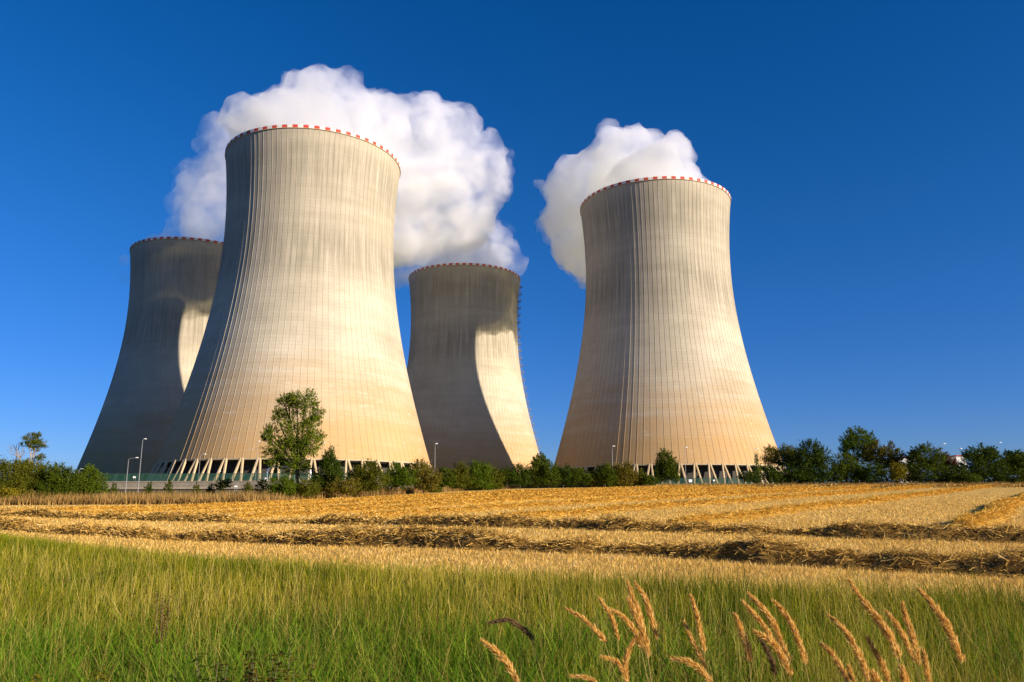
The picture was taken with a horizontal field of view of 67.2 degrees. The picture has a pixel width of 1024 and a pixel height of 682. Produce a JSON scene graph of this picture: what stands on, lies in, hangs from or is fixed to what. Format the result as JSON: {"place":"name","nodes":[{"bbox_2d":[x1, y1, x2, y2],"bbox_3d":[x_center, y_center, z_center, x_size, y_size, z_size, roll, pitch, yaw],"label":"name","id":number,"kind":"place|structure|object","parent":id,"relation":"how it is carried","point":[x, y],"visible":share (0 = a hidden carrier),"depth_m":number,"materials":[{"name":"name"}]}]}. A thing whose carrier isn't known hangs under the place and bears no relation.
{"place":"outdoors","nodes":[
{"label":"outdoors","id":0,"kind":"place"},
{"bbox_2d":[479,638,518,681],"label":"reed grass","id":1,"kind":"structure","parent":0,"point":[499,654],"depth_m":3.47,"materials":[{"name":"plant"}]},
{"bbox_2d":[0,480,1023,504],"bbox_3d":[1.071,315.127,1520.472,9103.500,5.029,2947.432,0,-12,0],"label":"ground","id":2,"kind":"structure","parent":0,"point":[160,492],"depth_m":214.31,"materials":[{"name":"plant"}]},
{"bbox_2d":[0,486,23,501],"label":"bush","id":3,"kind":"object","parent":2,"relation":"on","point":[7,491],"visible":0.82,"depth_m":78.17,"materials":[{"name":"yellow plant"}]},
{"bbox_2d":[0,455,40,497],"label":"bush","id":4,"kind":"object","parent":2,"relation":"on","point":[14,470],"visible":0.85,"depth_m":82.40,"materials":[{"name":"green plant"}]},
{"bbox_2d":[19,431,48,464],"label":"slender tree","id":5,"kind":"object","parent":2,"relation":"on","point":[37,443],"visible":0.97,"depth_m":87.15,"materials":[{"name":"green plant"}]},
{"bbox_2d":[14,453,57,495],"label":"bush","id":6,"kind":"object","parent":2,"relation":"on","point":[37,474],"visible":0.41,"depth_m":84.05,"materials":[{"name":"green plant"}]},
{"bbox_2d":[28,460,81,497],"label":"bush","id":7,"kind":"object","parent":2,"relation":"on","point":[56,480],"visible":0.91,"depth_m":83.28,"materials":[{"name":"green plant"}]},
{"bbox_2d":[62,469,96,496],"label":"bush","id":8,"kind":"object","parent":2,"relation":"on","point":[83,487],"visible":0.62,"depth_m":85.19,"materials":[{"name":"green plant"}]},
{"bbox_2d":[81,464,109,495],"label":"bush","id":9,"kind":"object","parent":2,"relation":"on","point":[94,473],"visible":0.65,"depth_m":86.63,"materials":[{"name":"green plant"}]},
{"bbox_2d":[74,237,222,475],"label":"cooling tower","id":10,"kind":"structure","parent":2,"relation":"on","point":[173,281],"depth_m":460.94,"materials":[{"name":"concrete"}]},
{"bbox_2d":[211,478,232,491],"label":"bush","id":11,"kind":"object","parent":2,"relation":"on","point":[222,484],"visible":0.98,"depth_m":98.14,"materials":[{"name":"green plant"}]},
{"bbox_2d":[102,481,413,490],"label":"retaining wall","id":12,"kind":"structure","parent":2,"relation":"on","point":[160,485],"depth_m":222.63,"materials":[{"name":"concrete"}]},
{"bbox_2d":[97,473,420,480],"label":"fence","id":13,"kind":"object","parent":12,"relation":"on","point":[200,477],"visible":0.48,"depth_m":223.47,"materials":[{"name":"grey"}]},
{"bbox_2d":[253,477,269,492],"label":"sapling","id":14,"kind":"object","parent":2,"relation":"on","point":[261,484],"visible":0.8,"depth_m":98.28,"materials":[{"name":"green plant"}]},
{"bbox_2d":[264,474,298,497],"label":"bush","id":15,"kind":"object","parent":2,"relation":"on","point":[278,487],"visible":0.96,"depth_m":85.07,"materials":[{"name":"green plant"}]},
{"bbox_2d":[150,124,433,480],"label":"cooling tower","id":16,"kind":"structure","parent":2,"relation":"on","point":[304,298],"depth_m":322.13,"materials":[{"name":"concrete"}]},
{"bbox_2d":[257,387,327,490],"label":"poplar tree","id":17,"kind":"object","parent":2,"relation":"on","point":[294,459],"visible":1,"depth_m":95.15,"materials":[{"name":"green plant"}]},
{"bbox_2d":[435,466,457,488],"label":"bush","id":18,"kind":"object","parent":2,"relation":"on","point":[448,480],"visible":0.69,"depth_m":125.49,"materials":[{"name":"green plant"}]},
{"bbox_2d":[407,263,540,484],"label":"cooling tower","id":19,"kind":"structure","parent":2,"relation":"on","point":[465,378],"depth_m":518.01,"materials":[{"name":"concrete"}]},
{"bbox_2d":[653,447,682,484],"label":"round tree","id":20,"kind":"object","parent":2,"relation":"on","point":[664,470],"visible":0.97,"depth_m":163.41,"materials":[{"name":"green plant"}]},
{"bbox_2d":[554,176,791,483],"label":"cooling tower","id":21,"kind":"structure","parent":2,"relation":"on","point":[663,362],"depth_m":375.61,"materials":[{"name":"concrete"}]},
{"bbox_2d":[657,478,758,483],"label":"fence","id":22,"kind":"object","parent":2,"relation":"on","point":[710,480],"visible":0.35,"depth_m":228.27,"materials":[{"name":"grey"}]},
{"bbox_2d":[737,470,762,484],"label":"bush","id":23,"kind":"object","parent":2,"relation":"on","point":[749,475],"visible":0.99,"depth_m":163.30,"materials":[{"name":"green plant"}]},
{"bbox_2d":[753,451,766,482],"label":"sapling","id":24,"kind":"object","parent":2,"relation":"on","point":[757,468],"visible":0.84,"depth_m":165.73,"materials":[{"name":"green plant"}]},
{"bbox_2d":[762,464,785,484],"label":"bush","id":25,"kind":"object","parent":2,"relation":"on","point":[774,475],"visible":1,"depth_m":165.23,"materials":[{"name":"green plant"}]},
{"bbox_2d":[760,444,789,483],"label":"round tree","id":26,"kind":"object","parent":2,"relation":"on","point":[776,454],"visible":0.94,"depth_m":175.48,"materials":[{"name":"green plant"}]},
{"bbox_2d":[777,443,797,463],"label":"round tree","id":27,"kind":"object","parent":2,"relation":"on","point":[788,449],"visible":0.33,"depth_m":188.71,"materials":[{"name":"green plant"}]},
{"bbox_2d":[775,437,835,484],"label":"broadleaf tree","id":28,"kind":"object","parent":2,"relation":"on","point":[797,469],"visible":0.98,"depth_m":170.89,"materials":[{"name":"green plant"}]},
{"bbox_2d":[826,452,864,484],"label":"broadleaf tree","id":29,"kind":"object","parent":2,"relation":"on","point":[841,469],"visible":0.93,"depth_m":171.84,"materials":[{"name":"green plant"}]},
{"bbox_2d":[837,426,881,468],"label":"tree","id":30,"kind":"object","parent":2,"relation":"on","point":[852,440],"visible":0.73,"depth_m":187.93,"materials":[{"name":"green plant"}]},
{"bbox_2d":[847,462,890,483],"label":"bush","id":31,"kind":"object","parent":2,"relation":"on","point":[869,474],"visible":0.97,"depth_m":170.10,"materials":[{"name":"green plant"}]},
{"bbox_2d":[855,439,906,483],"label":"willow tree","id":32,"kind":"object","parent":2,"relation":"on","point":[874,453],"visible":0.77,"depth_m":177.83,"materials":[{"name":"green plant"}]},
{"bbox_2d":[886,459,910,482],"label":"bush","id":33,"kind":"object","parent":2,"relation":"on","point":[897,470],"visible":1,"depth_m":169.10,"materials":[{"name":"green plant"}]},
{"bbox_2d":[775,472,1022,484],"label":"undergrowth","id":34,"kind":"object","parent":2,"relation":"on","point":[890,481],"visible":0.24,"depth_m":178.76,"materials":[{"name":"green plant"}]},
{"bbox_2d":[895,441,951,483],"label":"broadleaf tree","id":35,"kind":"object","parent":2,"relation":"on","point":[930,465],"visible":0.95,"depth_m":172.51,"materials":[{"name":"green plant"}]},
{"bbox_2d":[936,452,961,467],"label":"broadleaf tree","id":36,"kind":"object","parent":2,"relation":"on","point":[953,461],"visible":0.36,"depth_m":179.09,"materials":[{"name":"green plant"}]},
{"bbox_2d":[931,464,977,482],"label":"bush","id":37,"kind":"object","parent":2,"relation":"on","point":[953,475],"visible":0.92,"depth_m":170.15,"materials":[{"name":"green plant"}]},
{"bbox_2d":[956,442,1010,483],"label":"broadleaf tree","id":38,"kind":"object","parent":2,"relation":"on","point":[985,463],"visible":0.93,"depth_m":171.82,"materials":[{"name":"green plant"}]},
{"bbox_2d":[992,453,1023,483],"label":"broadleaf tree","id":39,"kind":"object","parent":2,"relation":"on","point":[1016,464],"visible":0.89,"depth_m":173.69,"materials":[{"name":"green plant"}]},
{"bbox_2d":[1000,448,1023,467],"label":"broadleaf tree","id":40,"kind":"object","parent":2,"relation":"on","point":[1011,454],"visible":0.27,"depth_m":186.01,"materials":[{"name":"green plant"}]},
{"bbox_2d":[0,563,1023,681],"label":"meadow ground","id":41,"kind":"structure","parent":0,"point":[419,629],"depth_m":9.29,"materials":[{"name":"green plant"}]},
{"bbox_2d":[31,667,107,681],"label":"weed plant","id":42,"kind":"object","parent":41,"relation":"on","point":[98,676],"visible":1,"depth_m":4.15,"materials":[{"name":"green plant"}]},
{"bbox_2d":[152,591,171,663],"bbox_3d":[-3.249,2.721,7.115,0.167,0.790,0.133,0,-12,0],"label":"weed plant","id":43,"kind":"object","parent":41,"relation":"on","point":[160,626],"visible":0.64,"depth_m":7.12,"materials":[{"name":"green plant"}]},
{"bbox_2d":[167,653,262,681],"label":"weed plant","id":44,"kind":"object","parent":41,"relation":"on","point":[197,670],"visible":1,"depth_m":4.09,"materials":[{"name":"green plant"}]},
{"bbox_2d":[204,646,285,681],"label":"weed plant","id":45,"kind":"object","parent":41,"relation":"on","point":[250,674],"visible":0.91,"depth_m":4.32,"materials":[{"name":"green plant"}]},
{"bbox_2d":[249,642,318,681],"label":"weed plant","id":46,"kind":"object","parent":41,"relation":"on","point":[286,679],"visible":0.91,"depth_m":4.56,"materials":[{"name":"green plant"}]},
{"bbox_2d":[564,606,617,681],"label":"reed grass","id":47,"kind":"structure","parent":41,"relation":"on","point":[599,634],"depth_m":3.97,"materials":[{"name":"plant"}]},
{"bbox_2d":[753,628,792,680],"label":"reed grass","id":48,"kind":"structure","parent":41,"relation":"on","point":[777,648],"depth_m":3.58,"materials":[{"name":"plant"}]},
{"bbox_2d":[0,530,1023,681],"bbox_3d":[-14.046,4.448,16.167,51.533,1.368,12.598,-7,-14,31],"label":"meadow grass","id":49,"kind":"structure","parent":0,"point":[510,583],"depth_m":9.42,"materials":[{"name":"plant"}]},
{"bbox_2d":[0,486,1023,618],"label":"stubble field","id":50,"kind":"structure","parent":0,"point":[981,492],"depth_m":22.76,"materials":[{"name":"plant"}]},
{"bbox_2d":[290,477,323,498],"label":"bush","id":51,"kind":"object","parent":50,"relation":"on","point":[310,487],"visible":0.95,"depth_m":85.91,"materials":[{"name":"green plant"}]},
{"bbox_2d":[307,445,347,497],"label":"round tree","id":52,"kind":"object","parent":50,"relation":"on","point":[328,461],"visible":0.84,"depth_m":91.30,"materials":[{"name":"green plant"}]},
{"bbox_2d":[318,474,362,496],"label":"bush","id":53,"kind":"object","parent":50,"relation":"on","point":[331,488],"visible":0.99,"depth_m":90.18,"materials":[{"name":"green plant"}]},
{"bbox_2d":[13,484,696,510],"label":"straw windrow","id":54,"kind":"object","parent":50,"relation":"on","point":[95,507],"visible":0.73,"depth_m":75.34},
{"bbox_2d":[344,457,391,495],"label":"bush","id":55,"kind":"object","parent":50,"relation":"on","point":[369,481],"visible":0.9,"depth_m":95.89,"materials":[{"name":"green plant"}]},
{"bbox_2d":[60,484,740,513],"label":"straw windrow","id":56,"kind":"object","parent":50,"relation":"on","point":[230,506],"visible":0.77,"depth_m":68.60,"materials":[{"name":"plant"}]},
{"bbox_2d":[380,460,422,494],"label":"bush","id":57,"kind":"object","parent":50,"relation":"on","point":[400,476],"visible":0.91,"depth_m":103.95,"materials":[{"name":"green plant"}]},
{"bbox_2d":[404,456,442,493],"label":"bush","id":58,"kind":"object","parent":50,"relation":"on","point":[430,478],"visible":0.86,"depth_m":107.66,"materials":[{"name":"green plant"}]},
{"bbox_2d":[140,485,756,514],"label":"straw windrow","id":59,"kind":"object","parent":50,"relation":"on","point":[299,507],"visible":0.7,"depth_m":63.66,"materials":[{"name":"plant"}]},
{"bbox_2d":[446,460,476,490],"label":"bush","id":60,"kind":"object","parent":50,"relation":"on","point":[461,475],"visible":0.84,"depth_m":127.66,"materials":[{"name":"green plant"}]},
{"bbox_2d":[465,456,497,489],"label":"bush","id":61,"kind":"object","parent":50,"relation":"on","point":[480,481],"visible":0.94,"depth_m":129.64,"materials":[{"name":"green plant"}]},
{"bbox_2d":[486,466,507,489],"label":"bush","id":62,"kind":"object","parent":50,"relation":"on","point":[498,476],"visible":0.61,"depth_m":131.51,"materials":[{"name":"green plant"}]},
{"bbox_2d":[500,465,520,485],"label":"bush","id":63,"kind":"object","parent":50,"relation":"on","point":[508,472],"visible":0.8,"depth_m":142.50,"materials":[{"name":"green plant"}]},
{"bbox_2d":[0,514,1023,577],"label":"straw windrow","id":64,"kind":"object","parent":50,"relation":"on","point":[764,550],"visible":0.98,"depth_m":18.38,"materials":[{"name":"plant"}]},
{"bbox_2d":[0,506,1023,542],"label":"straw windrow","id":65,"kind":"object","parent":50,"relation":"on","point":[936,532],"visible":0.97,"depth_m":26.39,"materials":[{"name":"plant"}]},
{"bbox_2d":[510,462,532,486],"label":"bush","id":66,"kind":"object","parent":50,"relation":"on","point":[524,473],"visible":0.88,"depth_m":143.50,"materials":[{"name":"green plant"}]},
{"bbox_2d":[236,485,817,518],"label":"straw windrow","id":67,"kind":"object","parent":50,"relation":"on","point":[321,511],"visible":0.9,"depth_m":55.45,"materials":[{"name":"plant"}]},
{"bbox_2d":[527,456,549,487],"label":"bush","id":68,"kind":"object","parent":50,"relation":"on","point":[537,468],"visible":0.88,"depth_m":145.22,"materials":[{"name":"green plant"}]},
{"bbox_2d":[529,451,552,485],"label":"conifer tree","id":69,"kind":"object","parent":50,"relation":"on","point":[544,460],"visible":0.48,"depth_m":150.09,"materials":[{"name":"green plant"}]},
{"bbox_2d":[537,461,561,487],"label":"bush","id":70,"kind":"object","parent":50,"relation":"on","point":[554,478],"visible":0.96,"depth_m":144.93,"materials":[{"name":"green plant"}]},
{"bbox_2d":[553,462,576,487],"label":"bush","id":71,"kind":"object","parent":50,"relation":"on","point":[564,481],"visible":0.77,"depth_m":146.46,"materials":[{"name":"green plant"}]},
{"bbox_2d":[564,466,590,487],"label":"bush","id":72,"kind":"object","parent":50,"relation":"on","point":[577,477],"visible":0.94,"depth_m":146.97,"materials":[{"name":"green plant"}]},
{"bbox_2d":[591,462,618,486],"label":"bush","id":73,"kind":"object","parent":50,"relation":"on","point":[606,473],"visible":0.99,"depth_m":147.10,"materials":[{"name":"green plant"}]},
{"bbox_2d":[344,484,878,518],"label":"straw windrow","id":74,"kind":"object","parent":50,"relation":"on","point":[390,514],"visible":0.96,"depth_m":52.15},
{"bbox_2d":[612,459,640,486],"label":"bush","id":75,"kind":"object","parent":50,"relation":"on","point":[624,475],"visible":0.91,"depth_m":148.69,"materials":[{"name":"green plant"}]},
{"bbox_2d":[639,473,659,485],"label":"bush","id":76,"kind":"object","parent":50,"relation":"on","point":[649,479],"visible":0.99,"depth_m":148.83,"materials":[{"name":"green plant"}]},
{"bbox_2d":[497,484,934,518],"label":"straw windrow","id":77,"kind":"object","parent":50,"relation":"on","point":[606,509],"visible":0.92,"depth_m":48.07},
{"bbox_2d":[658,484,993,524],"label":"straw windrow","id":78,"kind":"object","parent":50,"relation":"on","point":[735,515],"visible":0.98,"depth_m":40.69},
{"bbox_2d":[637,483,1023,486],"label":"straw windrow","id":79,"kind":"object","parent":50,"relation":"on","point":[879,484],"visible":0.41,"depth_m":148.15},
{"bbox_2d":[799,484,1023,487],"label":"straw windrow","id":80,"kind":"object","parent":50,"relation":"on","point":[944,486],"visible":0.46,"depth_m":127.10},
{"bbox_2d":[943,492,1023,528],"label":"straw windrow","id":81,"kind":"object","parent":50,"relation":"on","point":[999,510],"visible":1,"depth_m":30.26,"materials":[{"name":"plant"}]},
{"bbox_2d":[0,0,1023,482],"label":"sky","id":82,"kind":"structure","parent":0,"point":[868,155],"materials":[{"name":"blue"}]},
{"bbox_2d":[486,616,575,681],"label":"reed grass","id":83,"kind":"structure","parent":0,"point":[525,630],"depth_m":3.96,"materials":[{"name":"plant"}]},
{"bbox_2d":[568,673,596,681],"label":"reed grass","id":84,"kind":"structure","parent":0,"point":[583,677],"depth_m":3.47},
{"bbox_2d":[597,596,622,681],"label":"reed grass","id":85,"kind":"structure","parent":0,"point":[611,619],"depth_m":3.69,"materials":[{"name":"plant"}]},
{"bbox_2d":[599,655,629,681],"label":"reed grass","id":86,"kind":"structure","parent":0,"point":[626,676],"depth_m":3.56,"materials":[{"name":"plant"}]},
{"bbox_2d":[609,608,647,680],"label":"reed grass","id":87,"kind":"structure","parent":0,"point":[631,626],"depth_m":3.79,"materials":[{"name":"plant"}]},
{"bbox_2d":[621,634,638,674],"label":"reed grass","id":88,"kind":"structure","parent":0,"point":[625,661],"depth_m":3.66,"materials":[{"name":"plant"}]},
{"bbox_2d":[625,596,651,681],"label":"reed grass","id":89,"kind":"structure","parent":0,"point":[639,622],"depth_m":3.70,"materials":[{"name":"plant"}]},
{"bbox_2d":[626,579,651,678],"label":"reed grass","id":90,"kind":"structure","parent":0,"point":[630,591],"depth_m":3.80,"materials":[{"name":"plant"}]},
{"bbox_2d":[633,580,702,681],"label":"reed grass","id":91,"kind":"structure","parent":0,"point":[650,614],"depth_m":3.89,"materials":[{"name":"plant"}]},
{"bbox_2d":[662,593,707,678],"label":"reed grass","id":92,"kind":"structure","parent":0,"point":[700,634],"depth_m":3.89,"materials":[{"name":"plant"}]},
{"bbox_2d":[669,655,712,681],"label":"reed grass","id":93,"kind":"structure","parent":0,"point":[693,664],"depth_m":3.47,"materials":[{"name":"plant"}]},
{"bbox_2d":[682,618,706,681],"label":"reed grass","id":94,"kind":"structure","parent":0,"point":[693,643],"depth_m":3.77,"materials":[{"name":"plant"}]},
{"bbox_2d":[733,612,753,680],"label":"reed grass","id":95,"kind":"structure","parent":0,"point":[742,634],"depth_m":3.59,"materials":[{"name":"plant"}]},
{"bbox_2d":[740,598,785,681],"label":"reed grass","id":96,"kind":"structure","parent":0,"point":[752,612],"depth_m":3.89,"materials":[{"name":"plant"}]},
{"bbox_2d":[758,636,777,679],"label":"reed grass","id":97,"kind":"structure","parent":0,"point":[771,661],"depth_m":3.94,"materials":[{"name":"plant"}]},
{"bbox_2d":[746,591,791,678],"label":"reed grass","id":98,"kind":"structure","parent":0,"point":[770,617],"depth_m":3.79,"materials":[{"name":"plant"}]},
{"bbox_2d":[771,598,808,681],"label":"reed grass","id":99,"kind":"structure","parent":0,"point":[789,621],"depth_m":3.58,"materials":[{"name":"plant"}]},
{"bbox_2d":[820,641,850,681],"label":"reed grass","id":100,"kind":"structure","parent":0,"point":[840,668],"depth_m":3.67,"materials":[{"name":"plant"}]},
{"bbox_2d":[825,612,870,681],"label":"reed grass","id":101,"kind":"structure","parent":0,"point":[853,645],"depth_m":3.39,"materials":[{"name":"plant"}]},
{"bbox_2d":[845,663,855,681],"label":"reed grass","id":102,"kind":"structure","parent":0,"point":[850,674],"depth_m":3.56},
{"bbox_2d":[854,669,881,681],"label":"reed grass","id":103,"kind":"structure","parent":0,"point":[874,677],"depth_m":3.37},
{"bbox_2d":[845,576,898,664],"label":"reed grass","id":104,"kind":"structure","parent":0,"point":[861,599],"depth_m":3.81,"materials":[{"name":"plant"}]},
{"bbox_2d":[865,636,890,681],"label":"reed grass","id":105,"kind":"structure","parent":0,"point":[883,666],"depth_m":3.57,"materials":[{"name":"plant"}]},
{"bbox_2d":[863,603,901,665],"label":"reed grass","id":106,"kind":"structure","parent":0,"point":[885,628],"depth_m":3.55,"materials":[{"name":"plant"}]},
{"bbox_2d":[882,608,919,680],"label":"reed grass","id":107,"kind":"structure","parent":0,"point":[899,629],"depth_m":3.89,"materials":[{"name":"plant"}]},
{"bbox_2d":[897,662,910,681],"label":"reed grass","id":108,"kind":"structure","parent":0,"point":[904,676],"depth_m":3.38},
{"bbox_2d":[900,601,921,681],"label":"reed grass","id":109,"kind":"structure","parent":0,"point":[906,620],"depth_m":3.79,"materials":[{"name":"plant"}]},
{"bbox_2d":[912,647,932,681],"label":"reed grass","id":110,"kind":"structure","parent":0,"point":[926,663],"depth_m":3.65,"materials":[{"name":"plant"}]},
{"bbox_2d":[916,585,965,681],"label":"reed grass","id":111,"kind":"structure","parent":0,"point":[947,626],"depth_m":4.25,"materials":[{"name":"plant"}]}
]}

